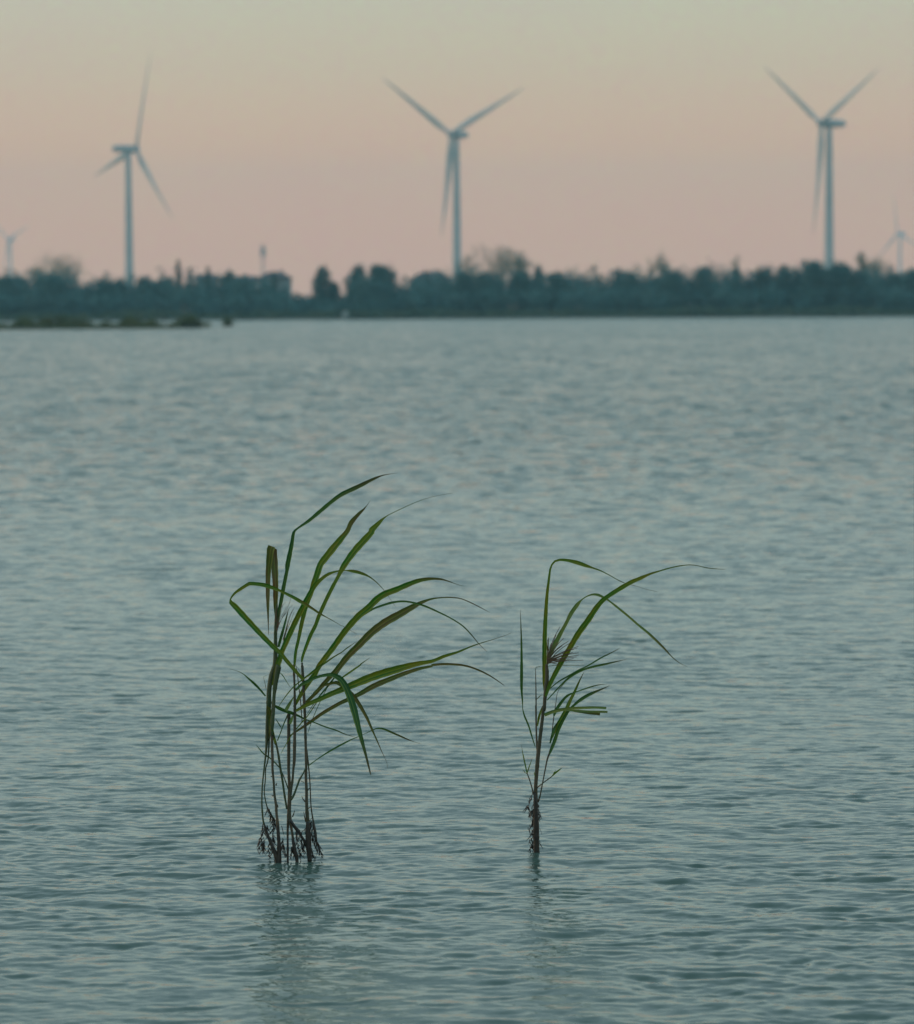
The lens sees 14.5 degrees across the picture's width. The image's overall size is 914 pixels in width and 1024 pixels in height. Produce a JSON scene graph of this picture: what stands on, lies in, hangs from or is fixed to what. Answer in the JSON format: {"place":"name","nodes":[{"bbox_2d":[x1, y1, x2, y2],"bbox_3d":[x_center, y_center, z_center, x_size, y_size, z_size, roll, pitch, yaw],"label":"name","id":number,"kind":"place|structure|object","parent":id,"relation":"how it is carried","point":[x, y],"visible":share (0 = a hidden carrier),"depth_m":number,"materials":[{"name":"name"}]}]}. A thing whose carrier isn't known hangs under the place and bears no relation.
{"place":"outdoors","nodes":[
{"label":"outdoors","id":0,"kind":"place"},
{"bbox_2d":[0,315,210,327],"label":"spit grass","id":1,"kind":"structure","parent":0,"point":[23,322],"depth_m":405.85,"materials":[{"name":"green plant"}]},
{"bbox_2d":[0,317,913,1023],"bbox_3d":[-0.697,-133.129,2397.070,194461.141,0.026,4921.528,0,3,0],"label":"water","id":2,"kind":"structure","parent":0,"point":[726,827],"depth_m":20.83,"materials":[{"name":"grey liquid"}]},
{"bbox_2d":[0,327,195,329],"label":"mud spit","id":3,"kind":"structure","parent":2,"relation":"in","point":[86,328],"depth_m":404.61,"materials":[{"name":"soil"}]},
{"bbox_2d":[36,313,93,324],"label":"bush","id":4,"kind":"object","parent":3,"relation":"on","point":[58,320],"visible":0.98,"depth_m":408.18,"materials":[{"name":"green plant"}]},
{"bbox_2d":[179,311,202,328],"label":"bush","id":5,"kind":"object","parent":3,"relation":"on","point":[195,322],"visible":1,"depth_m":410.94,"materials":[{"name":"green plant"}]},
{"bbox_2d":[222,315,234,326],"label":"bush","id":6,"kind":"object","parent":2,"relation":"on","point":[228,322],"visible":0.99,"depth_m":453.99,"materials":[{"name":"green plant"}]},
{"bbox_2d":[341,311,348,319],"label":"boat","id":7,"kind":"object","parent":2,"relation":"on","point":[345,315],"visible":0.96,"depth_m":736.83,"materials":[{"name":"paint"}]},
{"bbox_2d":[229,473,507,862],"bbox_3d":[-0.328,0.726,13.699,1.070,1.759,0.442,0,3,0],"label":"reed clump","id":8,"kind":"object","parent":2,"relation":"in","point":[351,699],"visible":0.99,"depth_m":13.70,"materials":[{"name":"green plant"}]},
{"bbox_2d":[520,559,725,852],"bbox_3d":[0.635,0.870,13.922,0.782,1.394,0.364,0,3,0],"label":"reed clump","id":9,"kind":"object","parent":2,"relation":"in","point":[547,657],"visible":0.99,"depth_m":13.92,"materials":[{"name":"green plant"}]},
{"bbox_2d":[0,310,913,320],"bbox_3d":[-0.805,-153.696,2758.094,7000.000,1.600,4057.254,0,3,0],"label":"shore","id":10,"kind":"structure","parent":0,"point":[456,317],"depth_m":740.82,"materials":[{"name":"soil"}]},
{"bbox_2d":[0,275,24,315],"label":"tree","id":11,"kind":"object","parent":10,"relation":"on","point":[13,285],"visible":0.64,"depth_m":758.90,"materials":[{"name":"green plant"}]},
{"bbox_2d":[0,225,29,276],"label":"wind turbine","id":12,"kind":"object","parent":10,"relation":"on","point":[9,239],"visible":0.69,"depth_m":4687.34,"materials":[{"name":"paint"}]},
{"bbox_2d":[29,267,44,279],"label":"tree","id":13,"kind":"object","parent":10,"relation":"on","point":[38,270],"visible":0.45,"depth_m":797.33,"materials":[{"name":"green plant"}]},
{"bbox_2d":[18,271,83,313],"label":"tree","id":14,"kind":"object","parent":10,"relation":"on","point":[55,285],"visible":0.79,"depth_m":755.92,"materials":[{"name":"green plant"}]},
{"bbox_2d":[30,250,86,279],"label":"tree","id":15,"kind":"object","parent":10,"relation":"on","point":[54,269],"visible":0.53,"depth_m":798.01,"materials":[{"name":"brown plant"}]},
{"bbox_2d":[89,276,117,313],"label":"tree","id":16,"kind":"object","parent":10,"relation":"on","point":[100,286],"visible":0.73,"depth_m":757.59,"materials":[{"name":"green plant"}]},
{"bbox_2d":[109,278,131,310],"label":"tree","id":17,"kind":"object","parent":10,"relation":"on","point":[123,288],"visible":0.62,"depth_m":762.75,"materials":[{"name":"green plant"}]},
{"bbox_2d":[94,50,172,290],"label":"wind turbine","id":18,"kind":"object","parent":10,"relation":"on","point":[127,151],"visible":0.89,"depth_m":1610.35,"materials":[{"name":"paint"}]},
{"bbox_2d":[133,274,156,308],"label":"tree","id":19,"kind":"object","parent":10,"relation":"on","point":[140,281],"visible":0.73,"depth_m":759.58,"materials":[{"name":"green plant"}]},
{"bbox_2d":[150,277,176,297],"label":"tree","id":20,"kind":"object","parent":10,"relation":"on","point":[160,287],"visible":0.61,"depth_m":761.28,"materials":[{"name":"green plant"}]},
{"bbox_2d":[174,259,182,302],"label":"conifer tree","id":21,"kind":"object","parent":10,"relation":"on","point":[178,274],"visible":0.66,"depth_m":766.20,"materials":[{"name":"green plant"}]},
{"bbox_2d":[185,266,192,290],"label":"conifer tree","id":22,"kind":"object","parent":10,"relation":"on","point":[189,272],"visible":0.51,"depth_m":766.22,"materials":[{"name":"green plant"}]},
{"bbox_2d":[194,272,217,290],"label":"house","id":23,"kind":"structure","parent":10,"relation":"on","point":[215,276],"depth_m":778.01,"materials":[{"name":"paint"}]},
{"bbox_2d":[204,267,212,296],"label":"conifer tree","id":24,"kind":"object","parent":10,"relation":"on","point":[207,273],"visible":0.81,"depth_m":766.19,"materials":[{"name":"green plant"}]},
{"bbox_2d":[220,268,236,291],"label":"tree","id":25,"kind":"object","parent":10,"relation":"on","point":[229,274],"visible":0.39,"depth_m":766.26,"materials":[{"name":"green plant"}]},
{"bbox_2d":[219,274,258,286],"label":"house","id":26,"kind":"structure","parent":10,"relation":"on","point":[253,277],"depth_m":801.19,"materials":[{"name":"tile"}]},
{"bbox_2d":[236,274,257,311],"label":"tree","id":27,"kind":"object","parent":10,"relation":"on","point":[243,282],"visible":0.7,"depth_m":759.88,"materials":[{"name":"green plant"}]},
{"bbox_2d":[260,244,264,274],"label":"mast","id":28,"kind":"object","parent":10,"relation":"on","point":[262,248],"visible":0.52,"depth_m":2593.01,"materials":[{"name":"metal"}]},
{"bbox_2d":[257,270,292,311],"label":"house","id":29,"kind":"structure","parent":10,"relation":"on","point":[283,280],"depth_m":790.46,"materials":[{"name":"tile"}]},
{"bbox_2d":[272,271,278,289],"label":"conifer tree","id":30,"kind":"object","parent":10,"relation":"on","point":[274,277],"visible":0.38,"depth_m":788.19,"materials":[{"name":"green plant"}]},
{"bbox_2d":[311,263,335,307],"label":"tree","id":31,"kind":"object","parent":10,"relation":"on","point":[322,276],"visible":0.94,"depth_m":759.88,"materials":[{"name":"green plant"}]},
{"bbox_2d":[327,280,342,301],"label":"tree","id":32,"kind":"object","parent":10,"relation":"on","point":[335,293],"visible":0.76,"depth_m":762.15,"materials":[{"name":"green plant"}]},
{"bbox_2d":[340,262,366,292],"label":"tree","id":33,"kind":"object","parent":10,"relation":"on","point":[357,271],"visible":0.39,"depth_m":765.77,"materials":[{"name":"green plant"}]},
{"bbox_2d":[339,274,395,310],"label":"tree","id":34,"kind":"object","parent":10,"relation":"on","point":[369,289],"visible":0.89,"depth_m":754.19,"materials":[{"name":"green plant"}]},
{"bbox_2d":[367,263,399,304],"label":"tree","id":35,"kind":"object","parent":10,"relation":"on","point":[380,271],"visible":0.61,"depth_m":760.64,"materials":[{"name":"green plant"}]},
{"bbox_2d":[410,269,450,287],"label":"house","id":36,"kind":"structure","parent":10,"relation":"on","point":[430,274],"depth_m":789.12,"materials":[{"name":"tile"}]},
{"bbox_2d":[383,78,524,310],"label":"wind turbine","id":37,"kind":"object","parent":10,"relation":"on","point":[453,155],"visible":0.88,"depth_m":1576.06,"materials":[{"name":"paint"}]},
{"bbox_2d":[0,257,913,314],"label":"woodland","id":38,"kind":"object","parent":10,"relation":"on","point":[598,294],"visible":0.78,"depth_m":754.72,"materials":[{"name":"green plant"}]},
{"bbox_2d":[0,305,913,319],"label":"bank vegetation","id":39,"kind":"object","parent":10,"relation":"on","point":[678,311],"visible":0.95,"depth_m":742.85,"materials":[{"name":"green plant"}]},
{"bbox_2d":[445,269,481,311],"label":"tree","id":40,"kind":"object","parent":10,"relation":"on","point":[463,278],"visible":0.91,"depth_m":757.71,"materials":[{"name":"green plant"}]},
{"bbox_2d":[453,253,484,276],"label":"tree","id":41,"kind":"object","parent":10,"relation":"on","point":[467,262],"visible":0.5,"depth_m":797.94,"materials":[{"name":"green plant"}]},
{"bbox_2d":[467,270,509,311],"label":"tree","id":42,"kind":"object","parent":10,"relation":"on","point":[484,280],"visible":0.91,"depth_m":755.47,"materials":[{"name":"green plant"}]},
{"bbox_2d":[469,242,526,281],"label":"tree","id":43,"kind":"object","parent":10,"relation":"on","point":[499,257],"visible":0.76,"depth_m":802.19,"materials":[{"name":"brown plant"}]},
{"bbox_2d":[507,252,533,272],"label":"tree","id":44,"kind":"object","parent":10,"relation":"on","point":[520,264],"visible":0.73,"depth_m":797.73,"materials":[{"name":"green plant"}]},
{"bbox_2d":[505,269,540,309],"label":"tree","id":45,"kind":"object","parent":10,"relation":"on","point":[519,280],"visible":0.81,"depth_m":756.83,"materials":[{"name":"green plant"}]},
{"bbox_2d":[531,264,544,294],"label":"tree","id":46,"kind":"object","parent":10,"relation":"on","point":[538,270],"visible":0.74,"depth_m":761.96,"materials":[{"name":"green plant"}]},
{"bbox_2d":[538,269,571,309],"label":"tree","id":47,"kind":"object","parent":10,"relation":"on","point":[558,281],"visible":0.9,"depth_m":757.23,"materials":[{"name":"green plant"}]},
{"bbox_2d":[612,267,624,288],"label":"tree","id":48,"kind":"object","parent":10,"relation":"on","point":[617,275],"visible":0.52,"depth_m":764.09,"materials":[{"name":"green plant"}]},
{"bbox_2d":[617,269,644,310],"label":"tree","id":49,"kind":"object","parent":10,"relation":"on","point":[630,283],"visible":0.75,"depth_m":757.98,"materials":[{"name":"green plant"}]},
{"bbox_2d":[641,258,657,280],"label":"tree","id":50,"kind":"object","parent":10,"relation":"on","point":[651,275],"visible":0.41,"depth_m":828.00,"materials":[{"name":"green plant"}]},
{"bbox_2d":[650,249,674,274],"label":"tree","id":51,"kind":"object","parent":10,"relation":"on","point":[660,263],"visible":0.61,"depth_m":827.84,"materials":[{"name":"green plant"}]},
{"bbox_2d":[650,268,691,310],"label":"tree","id":52,"kind":"object","parent":10,"relation":"on","point":[676,280],"visible":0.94,"depth_m":755.33,"materials":[{"name":"green plant"}]},
{"bbox_2d":[689,264,722,304],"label":"tree","id":53,"kind":"object","parent":10,"relation":"on","point":[706,273],"visible":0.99,"depth_m":757.36,"materials":[{"name":"green plant"}]},
{"bbox_2d":[728,254,742,276],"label":"tree","id":54,"kind":"object","parent":10,"relation":"on","point":[736,263],"visible":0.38,"depth_m":823.10,"materials":[{"name":"green plant"}]},
{"bbox_2d":[725,267,746,307],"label":"tree","id":55,"kind":"object","parent":10,"relation":"on","point":[739,280],"visible":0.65,"depth_m":760.05,"materials":[{"name":"green plant"}]},
{"bbox_2d":[744,263,774,308],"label":"tree","id":56,"kind":"object","parent":10,"relation":"on","point":[761,277],"visible":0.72,"depth_m":760.12,"materials":[{"name":"green plant"}]},
{"bbox_2d":[770,264,797,307],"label":"tree","id":57,"kind":"object","parent":10,"relation":"on","point":[778,271],"visible":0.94,"depth_m":759.65,"materials":[{"name":"green plant"}]},
{"bbox_2d":[790,266,802,306],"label":"tree","id":58,"kind":"object","parent":10,"relation":"on","point":[798,279],"visible":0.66,"depth_m":762.06,"materials":[{"name":"green plant"}]},
{"bbox_2d":[793,258,833,308],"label":"tree","id":59,"kind":"object","parent":10,"relation":"on","point":[816,274],"visible":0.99,"depth_m":753.32,"materials":[{"name":"green plant"}]},
{"bbox_2d":[765,68,878,269],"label":"wind turbine","id":60,"kind":"object","parent":10,"relation":"on","point":[827,123],"visible":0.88,"depth_m":1448.74,"materials":[{"name":"paint"}]},
{"bbox_2d":[820,261,860,307],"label":"tree","id":61,"kind":"object","parent":10,"relation":"on","point":[841,274],"visible":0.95,"depth_m":754.82,"materials":[{"name":"green plant"}]},
{"bbox_2d":[849,269,873,307],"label":"tree","id":62,"kind":"object","parent":10,"relation":"on","point":[857,276],"visible":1,"depth_m":755.67,"materials":[{"name":"green plant"}]},
{"bbox_2d":[854,251,871,309],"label":"tree","id":63,"kind":"object","parent":10,"relation":"on","point":[861,262],"visible":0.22,"depth_m":798.00,"materials":[{"name":"green plant"}]},
{"bbox_2d":[864,253,888,277],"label":"tree","id":64,"kind":"object","parent":10,"relation":"on","point":[877,263],"visible":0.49,"depth_m":802.74,"materials":[{"name":"green plant"}]},
{"bbox_2d":[876,195,913,272],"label":"wind turbine","id":65,"kind":"object","parent":10,"relation":"on","point":[900,234],"visible":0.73,"depth_m":4487.51,"materials":[{"name":"paint"}]},
{"bbox_2d":[881,270,913,309],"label":"tree","id":66,"kind":"object","parent":10,"relation":"on","point":[891,278],"visible":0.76,"depth_m":757.60,"materials":[{"name":"green plant"}]},
{"bbox_2d":[905,267,913,294],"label":"tree","id":67,"kind":"object","parent":10,"relation":"on","point":[911,274],"visible":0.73,"depth_m":759.37,"materials":[{"name":"green plant"}]},
{"bbox_2d":[0,0,913,308],"label":"sky","id":68,"kind":"structure","parent":0,"point":[636,129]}
]}

